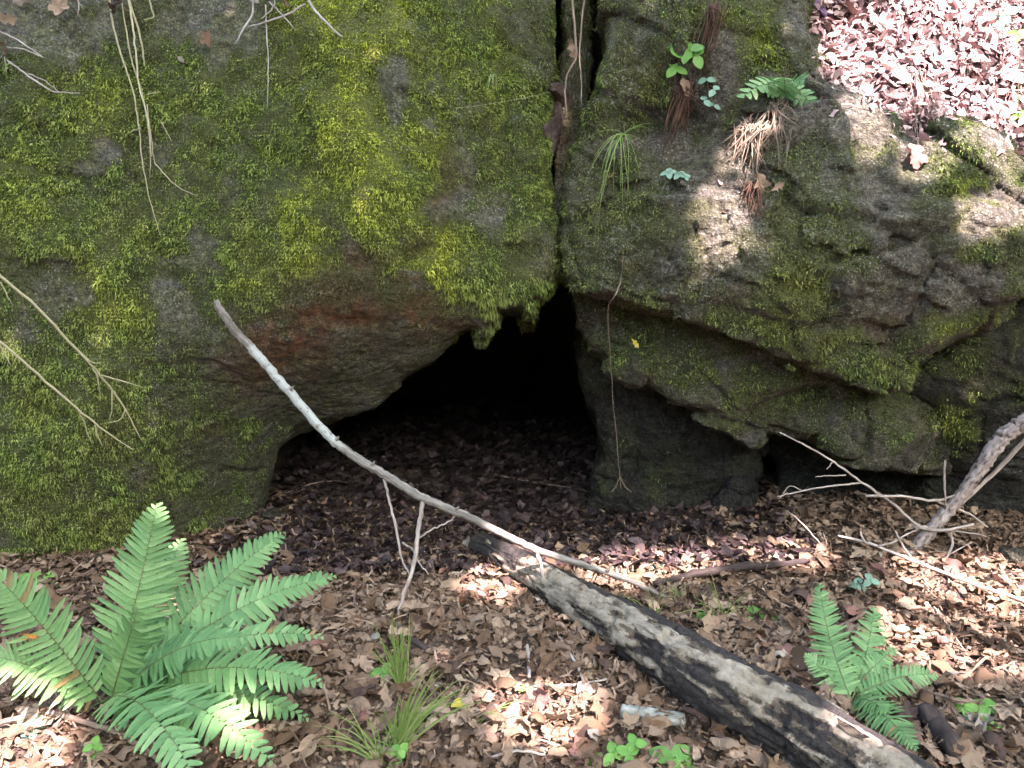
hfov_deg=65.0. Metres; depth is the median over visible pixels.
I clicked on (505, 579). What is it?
fallen leaf
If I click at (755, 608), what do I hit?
seedling
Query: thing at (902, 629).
fallen leaf
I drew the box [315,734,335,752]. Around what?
fallen leaf
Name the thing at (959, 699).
dead stick
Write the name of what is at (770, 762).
fallen leaf
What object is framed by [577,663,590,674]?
fallen leaf
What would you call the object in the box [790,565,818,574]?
fallen leaf
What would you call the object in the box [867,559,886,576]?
fallen leaf
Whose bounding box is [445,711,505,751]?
dead stick
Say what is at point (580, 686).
fallen leaf
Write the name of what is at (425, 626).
fallen leaf
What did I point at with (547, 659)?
fallen leaf
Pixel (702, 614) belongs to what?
seedling
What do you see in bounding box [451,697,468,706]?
fallen leaf
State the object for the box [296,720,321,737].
fallen leaf
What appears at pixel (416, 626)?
fallen leaf
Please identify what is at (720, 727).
fallen leaf
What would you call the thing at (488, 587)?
fallen leaf
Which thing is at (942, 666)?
fallen leaf
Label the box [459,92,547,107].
spider thread
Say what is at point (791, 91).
rock fern
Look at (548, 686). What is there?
dead stick
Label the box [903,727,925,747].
fallen leaf
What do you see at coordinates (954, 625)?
fallen leaf
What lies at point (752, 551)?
fallen leaf
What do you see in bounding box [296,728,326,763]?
fallen leaf
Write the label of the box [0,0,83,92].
hanging twigs
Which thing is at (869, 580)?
seedling
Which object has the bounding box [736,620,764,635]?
fallen leaf
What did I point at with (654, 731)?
fallen leaf
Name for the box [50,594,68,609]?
fallen leaf
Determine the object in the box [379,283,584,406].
cave wall
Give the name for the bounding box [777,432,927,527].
forked twig
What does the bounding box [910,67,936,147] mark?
root mat
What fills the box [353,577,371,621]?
dead stick
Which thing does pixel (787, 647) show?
fallen leaf
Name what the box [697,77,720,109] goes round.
rock plant
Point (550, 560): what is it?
fallen leaf
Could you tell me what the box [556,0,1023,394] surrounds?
lichened boulder
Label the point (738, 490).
leaning stone
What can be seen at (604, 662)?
fallen leaf
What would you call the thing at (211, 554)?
fallen leaf
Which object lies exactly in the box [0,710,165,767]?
dead stick
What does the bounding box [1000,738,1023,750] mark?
fallen leaf
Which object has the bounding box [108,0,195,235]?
hanging roots
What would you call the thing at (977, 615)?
dead stick
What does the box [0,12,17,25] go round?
fallen leaf
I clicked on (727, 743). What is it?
fallen leaf
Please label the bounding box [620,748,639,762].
fallen leaf
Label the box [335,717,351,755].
fallen leaf
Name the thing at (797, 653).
fallen leaf
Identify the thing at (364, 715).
fallen leaf
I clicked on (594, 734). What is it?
fallen leaf
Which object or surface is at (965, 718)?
dead stick
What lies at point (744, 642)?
fallen leaf
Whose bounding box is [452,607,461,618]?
fallen leaf
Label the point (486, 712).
grass tuft
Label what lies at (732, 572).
fallen leaf
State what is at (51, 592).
fallen leaf
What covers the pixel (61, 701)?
dead stick
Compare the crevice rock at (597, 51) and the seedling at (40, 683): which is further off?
the crevice rock at (597, 51)
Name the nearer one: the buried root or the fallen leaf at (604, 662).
the fallen leaf at (604, 662)
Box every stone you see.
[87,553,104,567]
[260,507,285,523]
[712,472,758,515]
[999,547,1023,569]
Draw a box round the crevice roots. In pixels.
[564,0,584,117]
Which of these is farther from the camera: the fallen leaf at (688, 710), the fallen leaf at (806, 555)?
the fallen leaf at (806, 555)
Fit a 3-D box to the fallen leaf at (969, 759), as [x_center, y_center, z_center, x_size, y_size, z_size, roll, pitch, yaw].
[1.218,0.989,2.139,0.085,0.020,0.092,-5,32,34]
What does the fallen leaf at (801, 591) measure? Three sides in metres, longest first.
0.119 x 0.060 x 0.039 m
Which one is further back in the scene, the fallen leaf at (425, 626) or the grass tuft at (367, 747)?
the fallen leaf at (425, 626)
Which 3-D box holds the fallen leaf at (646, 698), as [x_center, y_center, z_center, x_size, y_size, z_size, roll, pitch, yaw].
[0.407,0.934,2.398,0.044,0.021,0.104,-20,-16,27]
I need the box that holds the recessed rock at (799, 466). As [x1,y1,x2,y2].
[767,434,919,498]
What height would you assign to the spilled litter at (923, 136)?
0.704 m
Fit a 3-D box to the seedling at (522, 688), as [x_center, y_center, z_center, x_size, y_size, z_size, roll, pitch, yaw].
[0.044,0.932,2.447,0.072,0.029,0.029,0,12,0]
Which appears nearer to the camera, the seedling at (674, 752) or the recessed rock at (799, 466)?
the seedling at (674, 752)
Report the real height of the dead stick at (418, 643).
0.043 m
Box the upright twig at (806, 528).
[781,510,826,544]
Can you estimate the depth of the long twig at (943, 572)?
3.07 m
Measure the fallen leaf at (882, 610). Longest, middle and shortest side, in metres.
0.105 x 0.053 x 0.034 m
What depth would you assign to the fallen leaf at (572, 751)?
2.15 m
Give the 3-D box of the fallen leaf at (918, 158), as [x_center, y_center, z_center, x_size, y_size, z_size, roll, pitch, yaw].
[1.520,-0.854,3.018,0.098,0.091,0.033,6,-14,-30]
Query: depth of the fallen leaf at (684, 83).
3.15 m
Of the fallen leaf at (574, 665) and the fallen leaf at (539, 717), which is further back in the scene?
the fallen leaf at (574, 665)
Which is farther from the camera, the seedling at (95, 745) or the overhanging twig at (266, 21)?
the overhanging twig at (266, 21)
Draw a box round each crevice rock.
[551,0,602,282]
[553,0,595,277]
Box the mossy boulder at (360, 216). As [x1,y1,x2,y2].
[0,0,562,561]
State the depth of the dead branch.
2.97 m
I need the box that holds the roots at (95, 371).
[0,274,142,439]
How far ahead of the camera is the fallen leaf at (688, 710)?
2.30 m
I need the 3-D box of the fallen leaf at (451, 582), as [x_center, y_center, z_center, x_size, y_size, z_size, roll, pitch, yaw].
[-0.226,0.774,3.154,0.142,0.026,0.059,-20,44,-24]
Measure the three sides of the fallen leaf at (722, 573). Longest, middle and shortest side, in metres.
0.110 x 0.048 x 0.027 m
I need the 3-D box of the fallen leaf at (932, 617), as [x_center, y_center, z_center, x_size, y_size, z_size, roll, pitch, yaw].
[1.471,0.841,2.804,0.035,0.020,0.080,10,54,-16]
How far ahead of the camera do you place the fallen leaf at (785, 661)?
2.54 m
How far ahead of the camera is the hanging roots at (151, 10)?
3.11 m
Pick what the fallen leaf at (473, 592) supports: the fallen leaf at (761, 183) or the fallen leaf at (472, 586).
the fallen leaf at (472, 586)
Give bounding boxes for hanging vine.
[607,127,630,491]
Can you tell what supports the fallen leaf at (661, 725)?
on the leaf litter at (890, 588)
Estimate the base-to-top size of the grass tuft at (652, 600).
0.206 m
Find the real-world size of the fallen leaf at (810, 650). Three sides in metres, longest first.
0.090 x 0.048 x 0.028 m
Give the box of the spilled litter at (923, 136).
[713,54,1023,212]
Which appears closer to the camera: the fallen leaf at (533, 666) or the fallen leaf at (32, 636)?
the fallen leaf at (32, 636)
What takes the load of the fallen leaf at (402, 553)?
on the cave litter at (501, 519)
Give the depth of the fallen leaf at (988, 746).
2.14 m
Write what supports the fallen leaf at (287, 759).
on the leaf litter at (890, 588)
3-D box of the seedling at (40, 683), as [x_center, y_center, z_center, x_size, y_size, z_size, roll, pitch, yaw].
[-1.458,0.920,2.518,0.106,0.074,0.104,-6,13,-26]
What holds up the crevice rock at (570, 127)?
on the lichened boulder at (861, 254)
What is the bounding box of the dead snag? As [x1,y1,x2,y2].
[865,412,1023,557]
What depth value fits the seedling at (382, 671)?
2.54 m
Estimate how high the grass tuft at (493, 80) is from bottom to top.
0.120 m
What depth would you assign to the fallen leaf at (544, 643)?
2.63 m
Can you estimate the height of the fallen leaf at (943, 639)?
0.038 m
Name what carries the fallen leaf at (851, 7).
on the hillside bank
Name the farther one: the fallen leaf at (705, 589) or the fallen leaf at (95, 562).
the fallen leaf at (95, 562)
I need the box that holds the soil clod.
[543,82,569,156]
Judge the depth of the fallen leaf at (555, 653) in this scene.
2.58 m
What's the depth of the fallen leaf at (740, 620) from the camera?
2.81 m
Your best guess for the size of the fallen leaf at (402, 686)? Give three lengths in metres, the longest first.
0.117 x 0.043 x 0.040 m
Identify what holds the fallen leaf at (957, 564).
on the leaf litter at (890, 588)
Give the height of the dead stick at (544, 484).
0.071 m
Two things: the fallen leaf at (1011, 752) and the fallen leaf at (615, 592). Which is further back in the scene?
the fallen leaf at (615, 592)
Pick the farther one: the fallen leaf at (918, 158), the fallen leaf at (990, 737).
the fallen leaf at (918, 158)
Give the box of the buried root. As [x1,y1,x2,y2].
[653,557,816,586]
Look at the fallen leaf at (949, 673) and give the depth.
2.49 m
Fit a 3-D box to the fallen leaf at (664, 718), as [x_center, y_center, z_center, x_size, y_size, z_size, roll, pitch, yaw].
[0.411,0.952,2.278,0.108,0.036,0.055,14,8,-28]
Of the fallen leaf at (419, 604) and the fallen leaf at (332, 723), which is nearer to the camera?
the fallen leaf at (332, 723)
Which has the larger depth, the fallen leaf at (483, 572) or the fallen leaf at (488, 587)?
the fallen leaf at (483, 572)
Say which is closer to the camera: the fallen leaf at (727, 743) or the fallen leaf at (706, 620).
the fallen leaf at (727, 743)
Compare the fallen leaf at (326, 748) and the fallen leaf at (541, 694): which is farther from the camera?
the fallen leaf at (541, 694)
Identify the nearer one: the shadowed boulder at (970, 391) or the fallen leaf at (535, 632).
the fallen leaf at (535, 632)
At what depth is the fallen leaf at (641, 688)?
2.42 m
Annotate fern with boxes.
[0,502,336,767]
[737,71,817,106]
[804,583,938,751]
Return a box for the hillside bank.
[808,0,1023,149]
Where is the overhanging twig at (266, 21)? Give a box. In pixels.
[235,0,305,105]
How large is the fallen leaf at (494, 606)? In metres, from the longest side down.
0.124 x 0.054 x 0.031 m
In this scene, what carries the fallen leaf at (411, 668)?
on the leaf litter at (890, 588)
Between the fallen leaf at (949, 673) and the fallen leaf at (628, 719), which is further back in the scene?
the fallen leaf at (949, 673)
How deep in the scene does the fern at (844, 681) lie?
2.43 m
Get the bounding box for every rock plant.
[660,168,690,180]
[666,42,704,78]
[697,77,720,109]
[984,6,1019,33]
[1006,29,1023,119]
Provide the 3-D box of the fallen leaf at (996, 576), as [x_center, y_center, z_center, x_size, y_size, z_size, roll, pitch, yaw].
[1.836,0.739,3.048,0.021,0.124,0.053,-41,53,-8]
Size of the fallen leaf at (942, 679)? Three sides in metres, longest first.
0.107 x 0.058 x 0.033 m
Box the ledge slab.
[572,292,953,475]
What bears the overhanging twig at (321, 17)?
attached to the mossy boulder at (360, 216)
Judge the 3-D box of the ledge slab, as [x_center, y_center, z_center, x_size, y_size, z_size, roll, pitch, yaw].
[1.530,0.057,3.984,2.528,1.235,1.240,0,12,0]
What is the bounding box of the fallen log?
[468,532,935,767]
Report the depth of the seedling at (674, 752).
2.15 m
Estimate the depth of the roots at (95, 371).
2.84 m
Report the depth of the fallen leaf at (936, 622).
2.80 m
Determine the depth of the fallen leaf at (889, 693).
2.41 m
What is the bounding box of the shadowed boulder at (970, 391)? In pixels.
[906,298,1023,515]
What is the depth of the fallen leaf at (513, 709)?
2.31 m
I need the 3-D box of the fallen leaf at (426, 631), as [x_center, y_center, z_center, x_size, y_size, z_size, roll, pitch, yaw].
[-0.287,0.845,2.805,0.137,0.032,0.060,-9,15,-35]
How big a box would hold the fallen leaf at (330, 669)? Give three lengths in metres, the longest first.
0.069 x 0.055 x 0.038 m
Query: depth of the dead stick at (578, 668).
2.58 m
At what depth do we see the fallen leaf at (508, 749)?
2.16 m
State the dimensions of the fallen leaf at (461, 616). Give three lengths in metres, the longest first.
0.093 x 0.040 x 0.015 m
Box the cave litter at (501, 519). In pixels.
[193,397,829,580]
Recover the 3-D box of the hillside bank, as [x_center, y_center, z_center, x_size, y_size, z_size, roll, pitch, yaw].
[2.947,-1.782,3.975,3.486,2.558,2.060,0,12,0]
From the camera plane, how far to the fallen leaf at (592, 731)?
2.20 m
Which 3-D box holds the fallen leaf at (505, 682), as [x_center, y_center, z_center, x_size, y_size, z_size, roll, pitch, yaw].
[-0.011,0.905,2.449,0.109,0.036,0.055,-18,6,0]
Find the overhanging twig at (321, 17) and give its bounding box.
[308,0,342,37]
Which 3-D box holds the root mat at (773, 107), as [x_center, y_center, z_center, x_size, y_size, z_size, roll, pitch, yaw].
[1.011,-0.960,3.089,0.175,0.318,0.169,0,12,0]
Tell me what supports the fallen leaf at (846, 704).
on the leaf litter at (890, 588)
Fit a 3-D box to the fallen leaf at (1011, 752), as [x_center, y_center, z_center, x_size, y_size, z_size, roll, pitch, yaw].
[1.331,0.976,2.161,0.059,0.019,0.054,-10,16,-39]
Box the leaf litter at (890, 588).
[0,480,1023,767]
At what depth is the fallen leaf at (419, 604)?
2.92 m
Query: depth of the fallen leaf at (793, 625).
2.82 m
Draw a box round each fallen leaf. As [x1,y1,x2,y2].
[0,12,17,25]
[0,42,6,54]
[11,0,31,5]
[21,633,37,639]
[42,580,56,598]
[48,0,68,14]
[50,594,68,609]
[82,657,110,675]
[90,556,103,564]
[108,0,121,13]
[198,544,225,560]
[200,29,212,47]
[230,759,247,767]
[278,752,294,767]
[282,0,288,7]
[296,681,313,695]
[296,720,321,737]
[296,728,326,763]
[307,734,334,744]
[308,639,331,649]
[314,713,339,737]
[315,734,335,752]
[321,588,336,612]
[321,658,339,672]
[322,563,327,574]
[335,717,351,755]
[345,571,372,579]
[346,683,375,696]
[356,633,370,642]
[359,709,369,720]
[364,594,386,612]
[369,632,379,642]
[378,617,400,628]
[380,652,400,663]
[383,666,414,680]
[385,597,400,602]
[389,613,400,620]
[389,682,424,694]
[390,568,405,577]
[392,551,408,555]
[394,687,412,715]
[403,600,434,614]
[405,751,418,760]
[410,618,420,633]
[412,622,442,633]
[419,752,448,764]
[421,621,437,638]
[425,619,447,623]
[439,572,469,588]
[443,746,466,751]
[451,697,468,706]
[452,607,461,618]
[453,648,477,661]
[456,614,469,622]
[458,729,473,741]
[460,536,469,546]
[461,590,477,596]
[463,579,489,598]
[474,630,490,649]
[477,655,490,664]
[477,708,509,722]
[479,569,498,576]
[480,597,499,610]
[485,585,500,591]
[493,676,520,690]
[498,701,521,726]
[500,575,513,584]
[500,729,514,767]
[503,714,529,736]
[515,739,536,747]
[516,693,536,715]
[525,657,537,671]
[526,682,549,711]
[527,630,541,643]
[527,712,547,723]
[532,637,550,661]
[536,647,555,678]
[544,707,576,718]
[545,556,562,568]
[545,744,574,758]
[548,648,563,659]
[555,541,563,553]
[557,737,603,749]
[567,36,577,58]
[568,661,584,671]
[568,727,584,765]
[573,716,613,740]
[573,723,591,740]
[576,680,592,694]
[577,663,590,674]
[582,634,613,656]
[587,728,600,745]
[590,699,610,724]
[590,733,606,739]
[594,642,614,655]
[595,656,609,672]
[611,588,618,595]
[617,759,646,767]
[620,711,642,729]
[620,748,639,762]
[631,338,638,347]
[634,674,650,702]
[638,717,665,739]
[639,694,664,705]
[640,693,656,700]
[642,708,664,738]
[651,715,672,727]
[671,734,695,744]
[675,704,709,732]
[680,78,689,96]
[694,623,719,642]
[699,554,710,567]
[701,578,713,603]
[701,605,715,634]
[703,736,739,750]
[707,724,726,741]
[711,718,724,737]
[718,571,730,576]
[718,640,735,650]
[719,578,746,587]
[723,569,734,577]
[730,612,746,628]
[735,639,750,651]
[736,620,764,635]
[739,548,759,555]
[739,631,758,640]
[753,598,775,617]
[754,171,771,193]
[763,532,788,548]
[763,751,780,767]
[764,586,778,603]
[769,181,783,191]
[769,642,792,657]
[779,672,786,680]
[780,655,789,667]
[783,612,797,630]
[788,669,811,690]
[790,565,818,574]
[790,645,812,669]
[792,671,819,682]
[793,587,808,599]
[799,552,814,558]
[802,631,824,638]
[806,648,821,660]
[807,594,815,606]
[808,679,836,689]
[814,0,830,16]
[816,565,834,573]
[834,694,865,716]
[843,1,858,14]
[844,604,859,615]
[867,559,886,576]
[867,605,889,618]
[883,683,898,695]
[894,625,913,635]
[894,700,917,719]
[900,648,921,660]
[902,653,915,661]
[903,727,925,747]
[904,643,921,649]
[905,630,931,642]
[908,147,928,168]
[915,685,933,704]
[925,727,932,740]
[927,617,945,627]
[928,614,934,625]
[929,631,951,643]
[931,660,950,678]
[933,675,959,688]
[934,649,947,661]
[941,691,954,704]
[942,553,967,575]
[942,671,965,675]
[947,596,969,607]
[950,621,960,631]
[951,0,957,12]
[952,725,966,737]
[952,738,976,754]
[954,543,975,548]
[958,739,985,767]
[964,595,986,605]
[972,668,990,689]
[974,708,995,733]
[981,741,998,757]
[982,730,1006,766]
[989,687,1016,695]
[990,572,1003,583]
[995,638,1009,649]
[998,596,1011,619]
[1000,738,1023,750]
[1000,746,1020,755]
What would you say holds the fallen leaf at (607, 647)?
on the fallen leaf at (596, 641)
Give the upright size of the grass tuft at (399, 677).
0.320 m
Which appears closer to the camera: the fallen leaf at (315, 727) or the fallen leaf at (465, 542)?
the fallen leaf at (315, 727)
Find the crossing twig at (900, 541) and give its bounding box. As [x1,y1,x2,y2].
[894,530,911,558]
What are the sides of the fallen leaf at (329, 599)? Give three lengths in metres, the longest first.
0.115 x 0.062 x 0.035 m
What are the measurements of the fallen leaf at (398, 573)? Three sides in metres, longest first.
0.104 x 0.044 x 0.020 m
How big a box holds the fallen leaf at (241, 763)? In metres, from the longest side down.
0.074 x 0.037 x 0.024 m
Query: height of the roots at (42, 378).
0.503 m
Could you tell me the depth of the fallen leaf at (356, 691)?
2.44 m
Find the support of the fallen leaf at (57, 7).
on the mossy boulder at (360, 216)
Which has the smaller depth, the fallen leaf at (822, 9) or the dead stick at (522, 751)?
the dead stick at (522, 751)
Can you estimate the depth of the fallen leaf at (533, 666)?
2.54 m
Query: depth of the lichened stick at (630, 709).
2.31 m
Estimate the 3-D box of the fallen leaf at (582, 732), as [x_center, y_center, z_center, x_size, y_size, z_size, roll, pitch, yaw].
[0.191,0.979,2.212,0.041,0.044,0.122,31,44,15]
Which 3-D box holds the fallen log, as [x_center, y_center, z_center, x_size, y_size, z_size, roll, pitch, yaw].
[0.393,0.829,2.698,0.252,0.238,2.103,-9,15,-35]
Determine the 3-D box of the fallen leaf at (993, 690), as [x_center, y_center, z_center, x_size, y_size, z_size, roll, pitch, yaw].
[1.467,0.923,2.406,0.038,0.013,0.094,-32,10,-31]
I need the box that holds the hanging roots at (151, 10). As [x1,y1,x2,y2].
[144,0,154,19]
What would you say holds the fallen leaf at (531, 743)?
on the leaf litter at (890, 588)
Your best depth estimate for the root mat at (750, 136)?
3.08 m
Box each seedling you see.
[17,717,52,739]
[19,571,58,587]
[28,664,61,689]
[82,735,102,760]
[369,662,390,686]
[387,743,407,767]
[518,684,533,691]
[588,733,647,765]
[645,561,664,569]
[649,744,693,767]
[690,612,712,619]
[740,606,778,619]
[846,573,880,592]
[953,697,996,717]
[965,713,1000,730]
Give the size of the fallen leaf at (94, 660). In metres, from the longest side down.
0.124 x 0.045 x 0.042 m
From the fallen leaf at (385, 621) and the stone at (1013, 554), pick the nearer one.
the fallen leaf at (385, 621)
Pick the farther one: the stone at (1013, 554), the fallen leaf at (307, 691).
the stone at (1013, 554)
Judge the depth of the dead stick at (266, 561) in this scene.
3.37 m
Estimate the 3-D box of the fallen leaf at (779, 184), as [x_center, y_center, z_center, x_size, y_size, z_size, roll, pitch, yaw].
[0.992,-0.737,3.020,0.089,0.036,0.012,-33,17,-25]
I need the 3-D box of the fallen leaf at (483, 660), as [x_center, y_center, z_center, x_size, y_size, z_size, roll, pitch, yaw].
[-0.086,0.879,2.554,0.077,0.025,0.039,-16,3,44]
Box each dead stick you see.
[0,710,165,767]
[1,664,76,727]
[114,713,161,747]
[189,559,312,568]
[284,480,398,511]
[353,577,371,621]
[405,635,460,667]
[439,572,442,607]
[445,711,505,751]
[490,749,544,758]
[495,474,589,491]
[526,644,530,677]
[531,678,606,687]
[558,636,583,680]
[801,601,876,646]
[875,678,1023,706]
[924,713,974,727]
[933,606,966,653]
[976,614,1023,654]
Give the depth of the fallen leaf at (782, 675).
2.45 m
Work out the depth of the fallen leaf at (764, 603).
2.90 m
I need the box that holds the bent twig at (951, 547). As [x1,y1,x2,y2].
[945,532,953,557]
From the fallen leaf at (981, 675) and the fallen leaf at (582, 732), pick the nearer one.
the fallen leaf at (582, 732)
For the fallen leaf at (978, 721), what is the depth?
2.26 m
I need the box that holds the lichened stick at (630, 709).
[619,704,686,727]
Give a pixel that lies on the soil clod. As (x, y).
(552, 129)
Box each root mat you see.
[660,77,705,160]
[688,0,731,78]
[717,113,775,180]
[736,170,767,219]
[753,96,802,172]
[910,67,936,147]
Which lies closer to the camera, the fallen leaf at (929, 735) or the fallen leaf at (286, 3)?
the fallen leaf at (929, 735)
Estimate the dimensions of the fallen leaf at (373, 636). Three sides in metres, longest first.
0.104 x 0.045 x 0.026 m
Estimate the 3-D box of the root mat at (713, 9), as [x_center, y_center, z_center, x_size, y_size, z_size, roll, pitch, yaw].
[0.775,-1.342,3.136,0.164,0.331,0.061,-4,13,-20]
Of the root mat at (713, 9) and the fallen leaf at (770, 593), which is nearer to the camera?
the fallen leaf at (770, 593)
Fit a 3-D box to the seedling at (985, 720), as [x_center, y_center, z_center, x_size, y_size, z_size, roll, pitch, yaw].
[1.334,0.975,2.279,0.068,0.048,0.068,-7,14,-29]
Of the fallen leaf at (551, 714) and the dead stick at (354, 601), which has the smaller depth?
the fallen leaf at (551, 714)
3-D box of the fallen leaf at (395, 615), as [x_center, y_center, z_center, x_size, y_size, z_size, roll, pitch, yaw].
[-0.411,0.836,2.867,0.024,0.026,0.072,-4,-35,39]
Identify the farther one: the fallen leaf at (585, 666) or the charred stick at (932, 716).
the fallen leaf at (585, 666)
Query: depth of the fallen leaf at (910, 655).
2.61 m
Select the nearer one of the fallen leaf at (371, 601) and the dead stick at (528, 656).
the dead stick at (528, 656)
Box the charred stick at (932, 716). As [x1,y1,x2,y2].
[916,702,964,757]
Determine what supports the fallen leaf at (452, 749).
on the leaf litter at (890, 588)
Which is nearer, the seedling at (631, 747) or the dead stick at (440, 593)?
the seedling at (631, 747)
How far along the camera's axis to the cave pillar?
3.89 m
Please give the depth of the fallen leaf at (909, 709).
2.31 m
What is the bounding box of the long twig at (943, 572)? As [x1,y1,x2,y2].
[838,528,1023,602]
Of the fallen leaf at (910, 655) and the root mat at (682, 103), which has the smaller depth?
the fallen leaf at (910, 655)
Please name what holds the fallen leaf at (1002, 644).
on the leaf litter at (890, 588)
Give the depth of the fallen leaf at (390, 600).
3.02 m
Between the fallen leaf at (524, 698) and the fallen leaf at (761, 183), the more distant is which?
the fallen leaf at (761, 183)
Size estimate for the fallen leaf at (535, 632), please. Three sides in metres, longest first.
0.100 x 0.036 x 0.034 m
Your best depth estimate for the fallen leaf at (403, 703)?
2.34 m
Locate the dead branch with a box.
[213,299,665,615]
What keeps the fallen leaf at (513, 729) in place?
on the leaf litter at (890, 588)
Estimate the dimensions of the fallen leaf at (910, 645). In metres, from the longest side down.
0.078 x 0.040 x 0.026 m
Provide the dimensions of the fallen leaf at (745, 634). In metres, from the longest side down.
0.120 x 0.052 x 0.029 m
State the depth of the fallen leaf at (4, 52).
3.04 m
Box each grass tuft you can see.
[315,700,406,764]
[370,608,424,693]
[370,665,482,747]
[452,694,527,725]
[486,73,498,96]
[580,123,652,232]
[624,579,670,613]
[663,581,690,598]
[676,565,753,614]
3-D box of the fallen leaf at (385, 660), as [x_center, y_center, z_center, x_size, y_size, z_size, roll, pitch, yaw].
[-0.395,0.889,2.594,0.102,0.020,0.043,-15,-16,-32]
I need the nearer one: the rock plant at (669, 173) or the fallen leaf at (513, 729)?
the fallen leaf at (513, 729)
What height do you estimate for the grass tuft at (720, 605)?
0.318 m
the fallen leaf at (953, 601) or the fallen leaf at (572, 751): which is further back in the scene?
the fallen leaf at (953, 601)
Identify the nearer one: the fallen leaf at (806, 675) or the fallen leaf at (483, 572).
the fallen leaf at (806, 675)
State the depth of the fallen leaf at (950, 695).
2.38 m
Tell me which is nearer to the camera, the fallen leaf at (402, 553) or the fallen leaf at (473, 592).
the fallen leaf at (473, 592)
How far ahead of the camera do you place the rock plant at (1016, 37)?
3.28 m
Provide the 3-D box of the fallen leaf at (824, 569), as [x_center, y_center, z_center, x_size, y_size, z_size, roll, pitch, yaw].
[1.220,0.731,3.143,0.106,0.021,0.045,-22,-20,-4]
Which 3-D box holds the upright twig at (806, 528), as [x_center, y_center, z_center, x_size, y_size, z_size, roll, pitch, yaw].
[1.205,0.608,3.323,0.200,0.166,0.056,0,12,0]
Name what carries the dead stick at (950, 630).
on the leaf litter at (890, 588)
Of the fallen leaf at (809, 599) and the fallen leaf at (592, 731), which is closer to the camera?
the fallen leaf at (592, 731)
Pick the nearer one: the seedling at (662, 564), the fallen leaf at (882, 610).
the fallen leaf at (882, 610)
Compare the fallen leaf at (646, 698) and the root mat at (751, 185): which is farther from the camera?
the root mat at (751, 185)
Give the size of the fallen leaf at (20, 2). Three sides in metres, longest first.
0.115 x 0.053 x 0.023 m
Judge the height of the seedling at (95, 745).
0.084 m
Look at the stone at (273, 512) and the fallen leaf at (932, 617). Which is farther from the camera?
the stone at (273, 512)
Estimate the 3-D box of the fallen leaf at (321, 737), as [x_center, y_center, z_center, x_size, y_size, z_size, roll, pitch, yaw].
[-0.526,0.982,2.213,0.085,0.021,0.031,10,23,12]
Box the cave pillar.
[567,288,769,514]
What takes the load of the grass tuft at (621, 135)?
attached to the lichened boulder at (861, 254)
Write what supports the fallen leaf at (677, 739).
on the leaf litter at (890, 588)
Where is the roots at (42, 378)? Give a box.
[0,341,133,450]
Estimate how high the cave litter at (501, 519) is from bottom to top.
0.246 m
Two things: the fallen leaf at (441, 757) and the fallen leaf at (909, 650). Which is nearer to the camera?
the fallen leaf at (441, 757)
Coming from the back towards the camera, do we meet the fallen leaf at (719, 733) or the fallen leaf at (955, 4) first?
the fallen leaf at (955, 4)
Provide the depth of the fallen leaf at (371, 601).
2.99 m
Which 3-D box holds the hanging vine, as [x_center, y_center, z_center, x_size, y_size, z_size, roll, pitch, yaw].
[0.425,-0.249,3.262,0.087,1.576,0.412,4,13,20]

